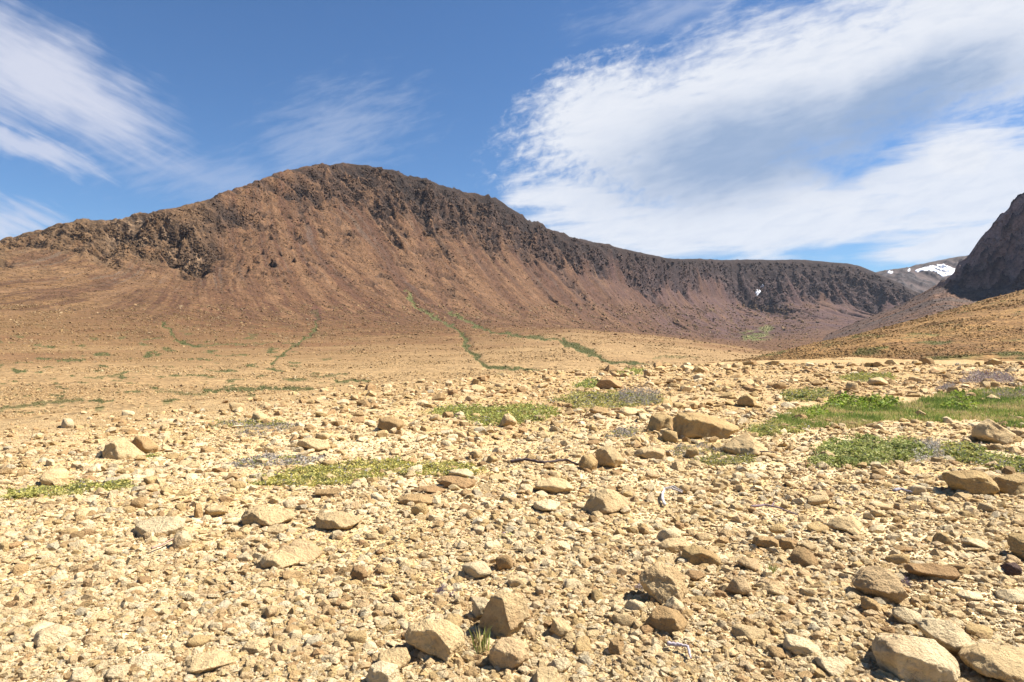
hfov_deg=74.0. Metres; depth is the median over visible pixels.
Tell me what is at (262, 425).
dead shrub
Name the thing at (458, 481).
stone
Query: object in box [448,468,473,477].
stone
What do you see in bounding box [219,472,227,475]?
stone
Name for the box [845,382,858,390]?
stone
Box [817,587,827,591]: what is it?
stone
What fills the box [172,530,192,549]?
stone
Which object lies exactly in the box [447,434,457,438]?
stone
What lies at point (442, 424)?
rubble
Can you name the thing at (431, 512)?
stone
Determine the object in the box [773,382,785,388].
stone
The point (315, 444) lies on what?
stone
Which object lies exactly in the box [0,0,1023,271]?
sky
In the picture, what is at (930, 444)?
dead shrub
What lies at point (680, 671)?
stone
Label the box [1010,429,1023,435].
stone
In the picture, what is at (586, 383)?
mat plant
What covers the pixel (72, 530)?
stone
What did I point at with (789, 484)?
stone
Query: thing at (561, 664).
stone
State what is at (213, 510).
stone
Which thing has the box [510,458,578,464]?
dead branch
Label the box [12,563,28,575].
stone
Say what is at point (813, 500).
stone
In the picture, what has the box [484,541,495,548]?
stone
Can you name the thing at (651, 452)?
stone
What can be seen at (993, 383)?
stone
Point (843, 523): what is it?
stone
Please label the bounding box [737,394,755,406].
stone
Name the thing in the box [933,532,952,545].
stone
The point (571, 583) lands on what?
stone
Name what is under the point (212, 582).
stone
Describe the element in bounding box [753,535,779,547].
stone
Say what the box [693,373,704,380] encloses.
stone
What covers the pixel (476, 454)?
stone
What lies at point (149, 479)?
stone
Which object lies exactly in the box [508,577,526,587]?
stone
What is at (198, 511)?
stone
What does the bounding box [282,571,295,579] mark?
stone
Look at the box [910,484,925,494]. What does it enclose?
stone
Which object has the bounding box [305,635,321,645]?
stone
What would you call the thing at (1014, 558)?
stone
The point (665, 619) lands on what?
stone
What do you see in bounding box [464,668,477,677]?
stone
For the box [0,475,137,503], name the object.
mat plant
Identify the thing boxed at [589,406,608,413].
stone
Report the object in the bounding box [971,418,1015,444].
stone
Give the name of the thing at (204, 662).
stone
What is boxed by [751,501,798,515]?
dead branch
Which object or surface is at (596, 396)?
mat plant
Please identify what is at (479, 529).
stone
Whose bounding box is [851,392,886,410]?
leafy shrub
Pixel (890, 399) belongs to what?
leafy shrub
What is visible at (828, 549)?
stone
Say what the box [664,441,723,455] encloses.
dead shrub
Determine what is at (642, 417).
stone
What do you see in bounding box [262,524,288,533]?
stone
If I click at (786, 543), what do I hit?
stone
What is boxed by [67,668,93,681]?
stone
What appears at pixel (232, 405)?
stone
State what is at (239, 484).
stone
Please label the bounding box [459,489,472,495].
stone
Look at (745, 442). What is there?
stone
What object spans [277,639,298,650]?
stone
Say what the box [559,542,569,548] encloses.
stone
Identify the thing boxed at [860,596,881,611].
stone
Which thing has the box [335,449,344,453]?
stone
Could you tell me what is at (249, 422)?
mat plant
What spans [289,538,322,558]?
stone
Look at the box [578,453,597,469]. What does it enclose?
stone
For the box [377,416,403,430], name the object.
stone
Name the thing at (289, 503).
stone
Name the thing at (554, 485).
stone
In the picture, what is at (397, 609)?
stone
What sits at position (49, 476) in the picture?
stone
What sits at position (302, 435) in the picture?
stone
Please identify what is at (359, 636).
stone
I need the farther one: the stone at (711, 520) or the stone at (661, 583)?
the stone at (711, 520)
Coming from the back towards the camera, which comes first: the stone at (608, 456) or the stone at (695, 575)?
the stone at (608, 456)
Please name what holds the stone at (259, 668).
on the ground at (140, 413)
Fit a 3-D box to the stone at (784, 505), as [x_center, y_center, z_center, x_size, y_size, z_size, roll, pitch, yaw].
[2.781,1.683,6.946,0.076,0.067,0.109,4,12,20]
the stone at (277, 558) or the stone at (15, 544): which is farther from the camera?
the stone at (15, 544)
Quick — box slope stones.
[0,368,505,418]
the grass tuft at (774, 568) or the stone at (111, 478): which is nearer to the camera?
the grass tuft at (774, 568)
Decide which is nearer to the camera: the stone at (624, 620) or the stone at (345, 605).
the stone at (624, 620)
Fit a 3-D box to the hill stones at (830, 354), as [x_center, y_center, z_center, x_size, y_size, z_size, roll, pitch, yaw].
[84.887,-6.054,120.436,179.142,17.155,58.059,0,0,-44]
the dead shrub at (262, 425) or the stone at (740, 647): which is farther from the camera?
the dead shrub at (262, 425)
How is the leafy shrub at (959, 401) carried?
on the ground at (140, 413)
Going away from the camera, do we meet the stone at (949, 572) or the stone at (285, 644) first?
the stone at (285, 644)
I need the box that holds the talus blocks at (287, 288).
[0,176,895,336]
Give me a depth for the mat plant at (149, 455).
9.49 m
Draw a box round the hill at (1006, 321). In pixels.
[705,289,1023,363]
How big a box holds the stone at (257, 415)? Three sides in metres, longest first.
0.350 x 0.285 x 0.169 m
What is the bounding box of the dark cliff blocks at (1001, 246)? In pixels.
[937,200,1023,293]
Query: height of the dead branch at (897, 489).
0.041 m
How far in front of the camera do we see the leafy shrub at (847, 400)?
18.76 m
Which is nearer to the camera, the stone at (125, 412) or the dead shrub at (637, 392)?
the stone at (125, 412)
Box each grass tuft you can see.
[468,625,491,653]
[768,564,778,573]
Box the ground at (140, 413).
[0,357,1023,681]
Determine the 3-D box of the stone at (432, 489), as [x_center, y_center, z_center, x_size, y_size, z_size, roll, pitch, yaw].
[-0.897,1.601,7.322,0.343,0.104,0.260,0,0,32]
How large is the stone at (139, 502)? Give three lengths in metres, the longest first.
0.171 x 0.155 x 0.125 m
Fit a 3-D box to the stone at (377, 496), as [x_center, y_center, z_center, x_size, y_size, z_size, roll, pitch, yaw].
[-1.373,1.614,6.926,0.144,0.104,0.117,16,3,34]
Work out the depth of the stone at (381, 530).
5.81 m
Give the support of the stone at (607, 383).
on the ground at (140, 413)
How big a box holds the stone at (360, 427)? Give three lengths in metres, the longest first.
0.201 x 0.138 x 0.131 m
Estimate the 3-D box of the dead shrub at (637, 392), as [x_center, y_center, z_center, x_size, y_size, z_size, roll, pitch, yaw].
[3.999,1.535,21.394,1.853,0.415,9.811,0,0,10]
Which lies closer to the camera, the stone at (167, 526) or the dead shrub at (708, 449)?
the stone at (167, 526)
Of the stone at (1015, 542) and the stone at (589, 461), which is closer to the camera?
the stone at (1015, 542)
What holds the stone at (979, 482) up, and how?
on the ground at (140, 413)
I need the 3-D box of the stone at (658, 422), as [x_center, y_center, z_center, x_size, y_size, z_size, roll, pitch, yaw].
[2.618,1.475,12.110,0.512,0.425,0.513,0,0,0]
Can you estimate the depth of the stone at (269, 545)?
5.46 m
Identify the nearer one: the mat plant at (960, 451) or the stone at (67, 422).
the mat plant at (960, 451)
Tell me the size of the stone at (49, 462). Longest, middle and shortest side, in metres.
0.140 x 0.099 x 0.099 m
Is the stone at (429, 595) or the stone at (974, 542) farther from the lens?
the stone at (974, 542)
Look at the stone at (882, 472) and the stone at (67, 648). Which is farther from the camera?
the stone at (882, 472)
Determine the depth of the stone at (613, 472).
8.30 m
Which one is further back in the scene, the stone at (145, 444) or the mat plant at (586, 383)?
the mat plant at (586, 383)
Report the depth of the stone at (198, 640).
3.64 m
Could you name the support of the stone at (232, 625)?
on the ground at (140, 413)
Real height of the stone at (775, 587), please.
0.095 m
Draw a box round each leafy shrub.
[801,404,828,417]
[822,391,858,408]
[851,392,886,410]
[880,394,903,408]
[940,389,979,408]
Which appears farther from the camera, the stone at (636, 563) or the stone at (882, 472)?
the stone at (882, 472)
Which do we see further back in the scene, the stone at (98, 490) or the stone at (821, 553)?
the stone at (98, 490)
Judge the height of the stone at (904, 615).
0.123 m
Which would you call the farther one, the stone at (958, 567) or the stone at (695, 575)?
the stone at (958, 567)
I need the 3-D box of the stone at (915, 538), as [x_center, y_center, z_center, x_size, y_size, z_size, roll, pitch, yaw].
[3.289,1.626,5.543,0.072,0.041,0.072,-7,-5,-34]
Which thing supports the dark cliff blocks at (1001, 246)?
on the dark mountain at (1010, 275)
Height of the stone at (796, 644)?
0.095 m
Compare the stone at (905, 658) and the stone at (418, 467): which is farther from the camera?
the stone at (418, 467)
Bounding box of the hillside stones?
[0,303,819,418]
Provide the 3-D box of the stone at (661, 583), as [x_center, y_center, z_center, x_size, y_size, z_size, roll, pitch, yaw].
[0.940,1.521,4.220,0.284,0.288,0.307,0,0,29]
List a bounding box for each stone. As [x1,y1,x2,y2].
[0,608,22,617]
[9,541,21,548]
[12,508,21,512]
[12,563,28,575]
[22,661,32,666]
[23,535,37,541]
[28,621,54,633]
[33,623,71,646]
[39,467,68,485]
[46,459,54,465]
[58,528,77,533]
[59,541,74,547]
[61,418,73,427]
[64,645,72,654]
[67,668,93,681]
[70,531,84,538]
[74,572,85,579]
[75,508,89,515]
[83,635,99,644]
[87,467,96,472]
[92,556,99,562]
[93,487,104,494]
[102,438,141,459]
[104,477,120,481]
[104,547,120,554]
[104,664,130,678]
[108,639,126,645]
[122,410,134,415]
[122,506,135,512]
[128,653,165,670]
[129,497,149,507]
[131,435,158,452]
[133,516,185,536]
[138,576,151,583]
[143,476,157,483]
[143,626,159,633]
[145,483,159,490]
[150,423,169,428]
[155,564,164,570]
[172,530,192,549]
[183,650,233,673]
[187,634,210,646]
[194,503,202,517]
[199,446,214,452]
[205,505,228,516]
[209,579,216,584]
[218,600,231,607]
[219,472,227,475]
[225,623,235,628]
[229,402,243,409]
[230,480,244,488]
[241,505,296,525]
[242,638,268,653]
[252,412,267,419]
[254,664,263,672]
[260,550,300,567]
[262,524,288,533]
[262,542,276,548]
[263,597,272,601]
[265,605,276,617]
[276,545,314,562]
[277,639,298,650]
[282,499,298,507]
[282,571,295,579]
[284,624,299,633]
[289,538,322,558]
[297,438,330,450]
[299,432,308,437]
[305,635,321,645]
[312,488,346,496]
[315,511,361,529]
[316,432,329,439]
[322,459,334,465]
[322,605,331,614]
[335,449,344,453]
[340,601,351,609]
[346,630,366,642]
[350,565,367,580]
[356,425,365,430]
[356,509,367,514]
[365,661,399,681]
[366,532,378,539]
[371,492,383,500]
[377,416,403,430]
[377,647,410,669]
[378,527,389,533]
[380,617,389,626]
[392,593,405,601]
[393,605,404,613]
[396,493,433,504]
[401,622,407,630]
[402,455,410,460]
[404,619,464,661]
[408,464,421,472]
[411,485,445,493]
[411,503,427,514]
[421,536,428,540]
[426,511,434,519]
[426,593,432,599]
[436,476,475,488]
[441,440,450,445]
[445,613,462,626]
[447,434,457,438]
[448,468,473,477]
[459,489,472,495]
[462,561,492,577]
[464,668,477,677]
[469,451,482,457]
[472,597,488,617]
[473,525,484,534]
[480,590,530,636]
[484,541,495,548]
[486,455,497,461]
[489,637,528,668]
[495,383,504,387]
[495,555,512,569]
[499,413,516,425]
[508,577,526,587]
[512,433,521,438]
[526,532,534,537]
[532,666,562,681]
[533,499,560,511]
[534,584,548,591]
[535,477,573,493]
[537,432,548,437]
[537,519,545,525]
[547,449,555,453]
[550,617,571,636]
[550,657,571,672]
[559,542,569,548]
[564,578,580,589]
[568,604,577,610]
[574,636,590,652]
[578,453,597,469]
[583,489,629,513]
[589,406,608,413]
[591,589,603,602]
[595,445,624,467]
[596,377,623,388]
[608,637,621,655]
[610,470,620,474]
[612,613,635,626]
[618,407,639,415]
[624,599,644,611]
[630,561,640,567]
[634,446,665,460]
[639,413,647,420]
[639,562,686,603]
[644,605,686,635]
[645,412,672,431]
[656,528,680,540]
[657,537,691,552]
[661,429,677,442]
[665,596,684,612]
[672,412,739,438]
[672,667,684,675]
[678,485,689,493]
[681,544,720,565]
[685,447,698,457]
[685,570,705,580]
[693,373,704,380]
[695,533,713,540]
[695,596,708,602]
[703,517,714,522]
[709,545,718,552]
[710,487,719,492]
[720,432,768,454]
[726,576,751,595]
[731,624,764,642]
[732,472,741,480]
[732,544,738,549]
[735,485,744,491]
[736,644,744,652]
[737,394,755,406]
[737,556,762,571]
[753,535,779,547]
[761,581,785,595]
[764,645,785,658]
[769,524,786,532]
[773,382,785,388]
[779,538,794,549]
[780,501,787,508]
[783,634,820,655]
[785,481,796,486]
[790,546,818,566]
[794,446,809,452]
[796,569,809,575]
[797,514,806,521]
[797,602,806,612]
[798,671,812,678]
[800,542,816,551]
[802,588,816,596]
[806,521,829,532]
[807,495,828,505]
[814,656,846,675]
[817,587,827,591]
[818,551,831,557]
[823,546,834,552]
[826,516,862,530]
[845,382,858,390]
[852,565,908,603]
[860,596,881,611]
[861,478,868,483]
[867,377,887,384]
[870,509,885,516]
[871,469,885,475]
[872,633,959,681]
[873,503,892,510]
[885,554,909,564]
[892,607,921,625]
[903,563,960,579]
[908,376,924,382]
[909,537,919,542]
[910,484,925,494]
[913,617,973,655]
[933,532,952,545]
[935,507,945,513]
[941,470,999,494]
[946,610,966,618]
[948,563,969,570]
[956,589,983,599]
[958,643,1023,681]
[961,537,989,549]
[963,502,972,506]
[966,623,993,638]
[970,498,981,501]
[970,569,979,574]
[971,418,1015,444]
[977,502,993,512]
[980,381,989,388]
[990,381,999,386]
[994,474,1023,495]
[994,588,1023,603]
[1000,562,1021,575]
[1006,554,1020,563]
[1007,533,1023,559]
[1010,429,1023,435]
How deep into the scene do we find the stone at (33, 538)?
5.54 m
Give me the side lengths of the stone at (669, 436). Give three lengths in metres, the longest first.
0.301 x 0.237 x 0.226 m
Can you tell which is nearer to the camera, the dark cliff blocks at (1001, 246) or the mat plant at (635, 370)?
the mat plant at (635, 370)
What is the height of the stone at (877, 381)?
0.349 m
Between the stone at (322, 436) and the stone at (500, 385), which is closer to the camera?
the stone at (322, 436)
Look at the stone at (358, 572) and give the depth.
4.65 m
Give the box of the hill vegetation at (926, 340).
[765,300,1023,359]
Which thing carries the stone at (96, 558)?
on the ground at (140, 413)
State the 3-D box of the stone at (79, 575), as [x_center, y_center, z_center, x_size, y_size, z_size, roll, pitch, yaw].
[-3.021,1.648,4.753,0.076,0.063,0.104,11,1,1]
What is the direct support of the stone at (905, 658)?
on the ground at (140, 413)
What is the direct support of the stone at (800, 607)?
on the ground at (140, 413)
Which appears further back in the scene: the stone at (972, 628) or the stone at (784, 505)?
the stone at (784, 505)
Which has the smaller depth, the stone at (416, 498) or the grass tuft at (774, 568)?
the grass tuft at (774, 568)
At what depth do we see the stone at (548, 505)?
6.51 m
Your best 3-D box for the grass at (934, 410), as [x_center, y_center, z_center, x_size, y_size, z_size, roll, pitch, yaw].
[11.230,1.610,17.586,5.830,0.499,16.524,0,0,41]
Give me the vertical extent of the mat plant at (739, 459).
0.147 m
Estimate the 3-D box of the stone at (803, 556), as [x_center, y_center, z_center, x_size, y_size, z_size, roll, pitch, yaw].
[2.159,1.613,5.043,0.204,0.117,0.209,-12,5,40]
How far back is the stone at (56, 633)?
3.62 m
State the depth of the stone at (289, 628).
3.83 m
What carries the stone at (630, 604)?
on the ground at (140, 413)
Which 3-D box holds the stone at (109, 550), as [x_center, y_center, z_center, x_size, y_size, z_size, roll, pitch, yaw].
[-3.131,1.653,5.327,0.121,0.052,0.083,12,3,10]
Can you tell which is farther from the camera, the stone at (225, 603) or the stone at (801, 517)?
the stone at (801, 517)
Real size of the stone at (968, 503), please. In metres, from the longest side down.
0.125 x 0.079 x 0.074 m
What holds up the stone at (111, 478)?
on the ground at (140, 413)
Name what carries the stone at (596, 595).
on the ground at (140, 413)
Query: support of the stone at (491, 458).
on the ground at (140, 413)
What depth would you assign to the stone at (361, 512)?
6.46 m
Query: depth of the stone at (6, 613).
3.98 m
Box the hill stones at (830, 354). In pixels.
[721,290,1023,361]
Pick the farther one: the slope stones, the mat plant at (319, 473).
the slope stones
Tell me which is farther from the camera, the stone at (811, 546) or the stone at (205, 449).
the stone at (205, 449)
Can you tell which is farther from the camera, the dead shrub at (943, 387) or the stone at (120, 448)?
the dead shrub at (943, 387)
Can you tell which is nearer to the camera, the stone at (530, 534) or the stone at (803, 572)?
the stone at (803, 572)
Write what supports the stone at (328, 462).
on the ground at (140, 413)
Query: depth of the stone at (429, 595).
4.33 m
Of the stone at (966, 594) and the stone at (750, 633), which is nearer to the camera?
the stone at (750, 633)
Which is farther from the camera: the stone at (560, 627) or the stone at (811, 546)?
the stone at (811, 546)
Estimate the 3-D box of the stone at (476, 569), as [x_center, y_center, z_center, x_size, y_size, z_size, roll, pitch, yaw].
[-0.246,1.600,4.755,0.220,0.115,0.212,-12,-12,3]
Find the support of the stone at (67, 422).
on the ground at (140, 413)
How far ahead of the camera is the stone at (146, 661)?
3.41 m
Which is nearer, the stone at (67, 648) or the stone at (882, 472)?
the stone at (67, 648)
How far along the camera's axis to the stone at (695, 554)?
4.95 m
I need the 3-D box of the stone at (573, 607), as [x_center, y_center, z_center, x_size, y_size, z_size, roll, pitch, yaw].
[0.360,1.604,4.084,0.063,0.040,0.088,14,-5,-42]
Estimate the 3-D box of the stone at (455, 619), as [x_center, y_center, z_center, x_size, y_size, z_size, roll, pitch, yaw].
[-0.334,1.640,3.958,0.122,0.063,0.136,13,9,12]
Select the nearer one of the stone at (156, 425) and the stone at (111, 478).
the stone at (111, 478)
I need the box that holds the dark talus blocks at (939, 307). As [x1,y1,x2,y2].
[823,278,1023,340]
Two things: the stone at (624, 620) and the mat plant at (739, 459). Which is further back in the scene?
the mat plant at (739, 459)
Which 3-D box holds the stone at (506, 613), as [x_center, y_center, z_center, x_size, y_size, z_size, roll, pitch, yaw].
[-0.044,1.547,3.866,0.232,0.294,0.332,0,0,-42]
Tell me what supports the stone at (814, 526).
on the ground at (140, 413)
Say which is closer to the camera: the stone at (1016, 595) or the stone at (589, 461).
the stone at (1016, 595)
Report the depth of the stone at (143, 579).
4.65 m
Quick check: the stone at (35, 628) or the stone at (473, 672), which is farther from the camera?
the stone at (35, 628)
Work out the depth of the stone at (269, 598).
4.32 m
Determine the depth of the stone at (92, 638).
3.62 m
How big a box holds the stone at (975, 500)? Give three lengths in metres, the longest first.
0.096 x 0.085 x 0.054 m
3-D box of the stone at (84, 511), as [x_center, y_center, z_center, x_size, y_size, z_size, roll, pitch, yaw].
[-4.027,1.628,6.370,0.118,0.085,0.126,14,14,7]
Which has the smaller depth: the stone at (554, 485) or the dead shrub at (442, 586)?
the dead shrub at (442, 586)
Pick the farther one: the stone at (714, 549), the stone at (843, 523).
the stone at (843, 523)
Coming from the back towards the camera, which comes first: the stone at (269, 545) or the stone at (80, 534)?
the stone at (80, 534)
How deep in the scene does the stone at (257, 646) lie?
3.61 m
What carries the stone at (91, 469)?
on the ground at (140, 413)
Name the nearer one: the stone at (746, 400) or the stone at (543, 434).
the stone at (543, 434)
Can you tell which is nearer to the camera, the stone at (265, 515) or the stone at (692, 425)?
the stone at (265, 515)
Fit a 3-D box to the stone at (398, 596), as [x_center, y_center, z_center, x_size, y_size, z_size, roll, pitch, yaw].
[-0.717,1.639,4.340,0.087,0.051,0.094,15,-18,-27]
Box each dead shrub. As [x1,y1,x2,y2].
[219,450,328,467]
[233,421,304,438]
[435,585,455,596]
[606,384,665,406]
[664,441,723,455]
[901,575,913,585]
[911,435,952,462]
[919,379,960,390]
[955,367,1018,385]
[983,386,1023,397]
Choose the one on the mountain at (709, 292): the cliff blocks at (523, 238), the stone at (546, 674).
the cliff blocks at (523, 238)
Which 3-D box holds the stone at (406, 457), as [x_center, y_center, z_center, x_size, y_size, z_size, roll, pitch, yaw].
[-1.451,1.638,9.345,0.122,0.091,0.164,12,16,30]
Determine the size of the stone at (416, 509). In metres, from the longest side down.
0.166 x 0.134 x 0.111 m
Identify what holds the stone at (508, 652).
on the ground at (140, 413)
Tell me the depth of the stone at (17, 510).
6.49 m
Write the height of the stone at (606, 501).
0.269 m
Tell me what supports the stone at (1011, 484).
on the ground at (140, 413)
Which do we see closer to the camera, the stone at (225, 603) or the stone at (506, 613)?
the stone at (506, 613)
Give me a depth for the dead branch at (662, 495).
7.34 m
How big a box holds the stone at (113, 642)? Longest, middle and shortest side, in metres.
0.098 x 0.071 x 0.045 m
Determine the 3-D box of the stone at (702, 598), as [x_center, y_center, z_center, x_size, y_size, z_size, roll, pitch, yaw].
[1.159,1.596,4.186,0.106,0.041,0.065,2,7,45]
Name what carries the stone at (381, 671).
on the ground at (140, 413)
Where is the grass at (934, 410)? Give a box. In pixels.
[769,385,1023,428]
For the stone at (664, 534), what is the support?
on the ground at (140, 413)
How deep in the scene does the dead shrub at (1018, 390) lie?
19.90 m
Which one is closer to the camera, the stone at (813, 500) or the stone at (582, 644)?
the stone at (582, 644)
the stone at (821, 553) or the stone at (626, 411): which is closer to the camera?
the stone at (821, 553)
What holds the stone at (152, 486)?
on the ground at (140, 413)
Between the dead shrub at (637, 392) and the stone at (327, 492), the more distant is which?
the dead shrub at (637, 392)
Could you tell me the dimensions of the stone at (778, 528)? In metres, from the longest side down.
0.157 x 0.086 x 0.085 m
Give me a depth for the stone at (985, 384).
22.47 m
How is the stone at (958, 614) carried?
on the ground at (140, 413)
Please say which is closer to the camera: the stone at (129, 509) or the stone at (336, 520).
the stone at (336, 520)
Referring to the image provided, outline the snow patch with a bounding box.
[915,264,954,276]
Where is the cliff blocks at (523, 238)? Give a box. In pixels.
[0,164,917,315]
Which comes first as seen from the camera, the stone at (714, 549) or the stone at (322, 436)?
the stone at (714, 549)
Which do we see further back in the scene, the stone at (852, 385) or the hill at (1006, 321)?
the hill at (1006, 321)
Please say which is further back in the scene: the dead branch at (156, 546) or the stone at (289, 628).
the dead branch at (156, 546)
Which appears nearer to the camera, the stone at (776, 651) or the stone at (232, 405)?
the stone at (776, 651)
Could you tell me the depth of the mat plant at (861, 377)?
30.78 m
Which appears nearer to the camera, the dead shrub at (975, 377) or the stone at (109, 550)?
the stone at (109, 550)
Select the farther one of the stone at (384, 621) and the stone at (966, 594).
the stone at (966, 594)
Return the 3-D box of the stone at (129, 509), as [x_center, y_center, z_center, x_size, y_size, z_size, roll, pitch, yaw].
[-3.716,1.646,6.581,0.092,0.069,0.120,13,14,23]
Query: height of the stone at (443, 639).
0.206 m
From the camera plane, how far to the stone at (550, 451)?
9.76 m
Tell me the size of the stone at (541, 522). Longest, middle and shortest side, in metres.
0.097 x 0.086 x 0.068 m
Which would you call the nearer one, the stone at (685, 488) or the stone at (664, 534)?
the stone at (664, 534)
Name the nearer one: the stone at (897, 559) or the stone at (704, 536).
the stone at (897, 559)
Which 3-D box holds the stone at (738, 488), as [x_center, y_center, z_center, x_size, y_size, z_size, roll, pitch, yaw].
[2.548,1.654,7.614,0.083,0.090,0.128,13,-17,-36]
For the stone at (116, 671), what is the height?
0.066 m
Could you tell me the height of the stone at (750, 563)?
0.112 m
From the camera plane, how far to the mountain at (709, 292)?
1052.10 m
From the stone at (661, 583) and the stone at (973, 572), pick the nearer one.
the stone at (661, 583)
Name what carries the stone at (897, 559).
on the ground at (140, 413)
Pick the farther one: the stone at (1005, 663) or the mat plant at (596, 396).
the mat plant at (596, 396)
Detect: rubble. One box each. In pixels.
[0,362,1023,681]
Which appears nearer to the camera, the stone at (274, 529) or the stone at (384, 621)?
the stone at (384, 621)
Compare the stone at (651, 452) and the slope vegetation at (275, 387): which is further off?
the slope vegetation at (275, 387)
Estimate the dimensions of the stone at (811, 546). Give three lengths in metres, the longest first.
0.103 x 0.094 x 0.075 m
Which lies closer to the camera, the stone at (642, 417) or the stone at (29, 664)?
the stone at (29, 664)
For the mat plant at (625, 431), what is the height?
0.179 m
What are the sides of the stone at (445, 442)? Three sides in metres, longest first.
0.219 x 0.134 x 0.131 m
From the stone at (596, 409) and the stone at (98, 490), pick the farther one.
the stone at (596, 409)
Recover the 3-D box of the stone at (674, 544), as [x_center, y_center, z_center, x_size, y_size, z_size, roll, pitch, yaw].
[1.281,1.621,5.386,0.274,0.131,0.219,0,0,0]
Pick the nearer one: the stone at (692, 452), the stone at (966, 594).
the stone at (966, 594)
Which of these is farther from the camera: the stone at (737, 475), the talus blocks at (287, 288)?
the talus blocks at (287, 288)
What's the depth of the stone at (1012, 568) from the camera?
4.72 m
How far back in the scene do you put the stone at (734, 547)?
5.36 m
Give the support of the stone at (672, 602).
on the ground at (140, 413)
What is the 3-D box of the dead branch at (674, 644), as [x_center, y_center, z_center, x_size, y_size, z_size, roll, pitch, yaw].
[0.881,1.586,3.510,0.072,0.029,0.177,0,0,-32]
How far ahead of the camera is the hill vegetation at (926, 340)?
68.41 m
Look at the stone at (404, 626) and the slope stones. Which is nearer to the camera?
the stone at (404, 626)
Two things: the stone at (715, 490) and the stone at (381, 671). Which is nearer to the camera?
the stone at (381, 671)
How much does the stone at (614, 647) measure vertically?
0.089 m
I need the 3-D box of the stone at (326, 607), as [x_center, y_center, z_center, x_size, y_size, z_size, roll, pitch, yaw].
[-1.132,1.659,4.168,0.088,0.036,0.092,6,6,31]
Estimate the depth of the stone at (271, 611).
4.08 m
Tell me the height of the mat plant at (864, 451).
0.302 m
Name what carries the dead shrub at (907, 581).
on the ground at (140, 413)
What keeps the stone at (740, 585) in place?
on the ground at (140, 413)
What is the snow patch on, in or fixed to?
on the plateau
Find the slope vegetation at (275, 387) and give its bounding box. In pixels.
[0,289,772,412]
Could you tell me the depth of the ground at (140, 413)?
9.30 m
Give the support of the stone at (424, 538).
on the ground at (140, 413)
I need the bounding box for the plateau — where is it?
[876,255,967,292]
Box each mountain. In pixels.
[0,163,921,421]
[786,193,1023,349]
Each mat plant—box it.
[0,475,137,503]
[145,451,163,458]
[200,414,287,429]
[246,455,490,490]
[419,400,577,425]
[546,387,670,411]
[572,376,607,389]
[601,424,649,438]
[608,367,651,377]
[691,451,756,466]
[739,418,812,438]
[770,384,838,401]
[796,431,946,468]
[828,370,903,381]
[936,440,1023,471]
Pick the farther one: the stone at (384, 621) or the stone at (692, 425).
the stone at (692, 425)
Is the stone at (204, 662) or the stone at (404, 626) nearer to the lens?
the stone at (204, 662)
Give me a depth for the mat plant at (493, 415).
15.11 m
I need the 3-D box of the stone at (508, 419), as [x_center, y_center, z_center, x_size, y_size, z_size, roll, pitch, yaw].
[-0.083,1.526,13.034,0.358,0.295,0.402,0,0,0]
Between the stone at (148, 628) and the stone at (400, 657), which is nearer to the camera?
the stone at (400, 657)
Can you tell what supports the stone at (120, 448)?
on the ground at (140, 413)
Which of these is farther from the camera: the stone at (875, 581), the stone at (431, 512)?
the stone at (431, 512)
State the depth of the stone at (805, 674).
3.27 m
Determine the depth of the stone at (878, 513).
6.49 m
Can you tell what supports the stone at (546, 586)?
on the ground at (140, 413)
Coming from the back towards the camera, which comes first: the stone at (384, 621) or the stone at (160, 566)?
the stone at (160, 566)
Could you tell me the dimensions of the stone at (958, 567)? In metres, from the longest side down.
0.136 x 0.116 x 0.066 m
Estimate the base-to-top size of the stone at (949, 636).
0.198 m
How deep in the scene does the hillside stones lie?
290.61 m
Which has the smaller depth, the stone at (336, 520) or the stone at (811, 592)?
the stone at (811, 592)
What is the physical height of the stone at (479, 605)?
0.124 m
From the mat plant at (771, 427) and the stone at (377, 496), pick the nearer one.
the stone at (377, 496)
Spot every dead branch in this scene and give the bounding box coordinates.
[150,538,173,549]
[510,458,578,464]
[661,485,682,505]
[667,641,690,658]
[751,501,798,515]
[892,487,911,492]
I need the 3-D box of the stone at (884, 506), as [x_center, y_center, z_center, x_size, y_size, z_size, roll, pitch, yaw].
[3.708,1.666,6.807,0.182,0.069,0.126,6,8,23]
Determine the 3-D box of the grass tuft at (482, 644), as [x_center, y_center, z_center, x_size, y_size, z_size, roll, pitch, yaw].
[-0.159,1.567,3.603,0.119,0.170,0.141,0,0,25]
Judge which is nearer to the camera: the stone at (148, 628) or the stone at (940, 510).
the stone at (148, 628)
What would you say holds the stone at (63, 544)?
on the ground at (140, 413)
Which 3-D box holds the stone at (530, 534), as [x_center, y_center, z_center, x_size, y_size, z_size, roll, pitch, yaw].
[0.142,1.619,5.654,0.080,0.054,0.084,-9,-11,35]
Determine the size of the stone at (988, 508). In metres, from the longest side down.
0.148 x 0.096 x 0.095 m
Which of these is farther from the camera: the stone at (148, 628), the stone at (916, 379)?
the stone at (916, 379)
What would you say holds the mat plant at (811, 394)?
on the ground at (140, 413)
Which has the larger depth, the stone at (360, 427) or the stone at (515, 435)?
the stone at (360, 427)
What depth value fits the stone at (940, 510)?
6.57 m

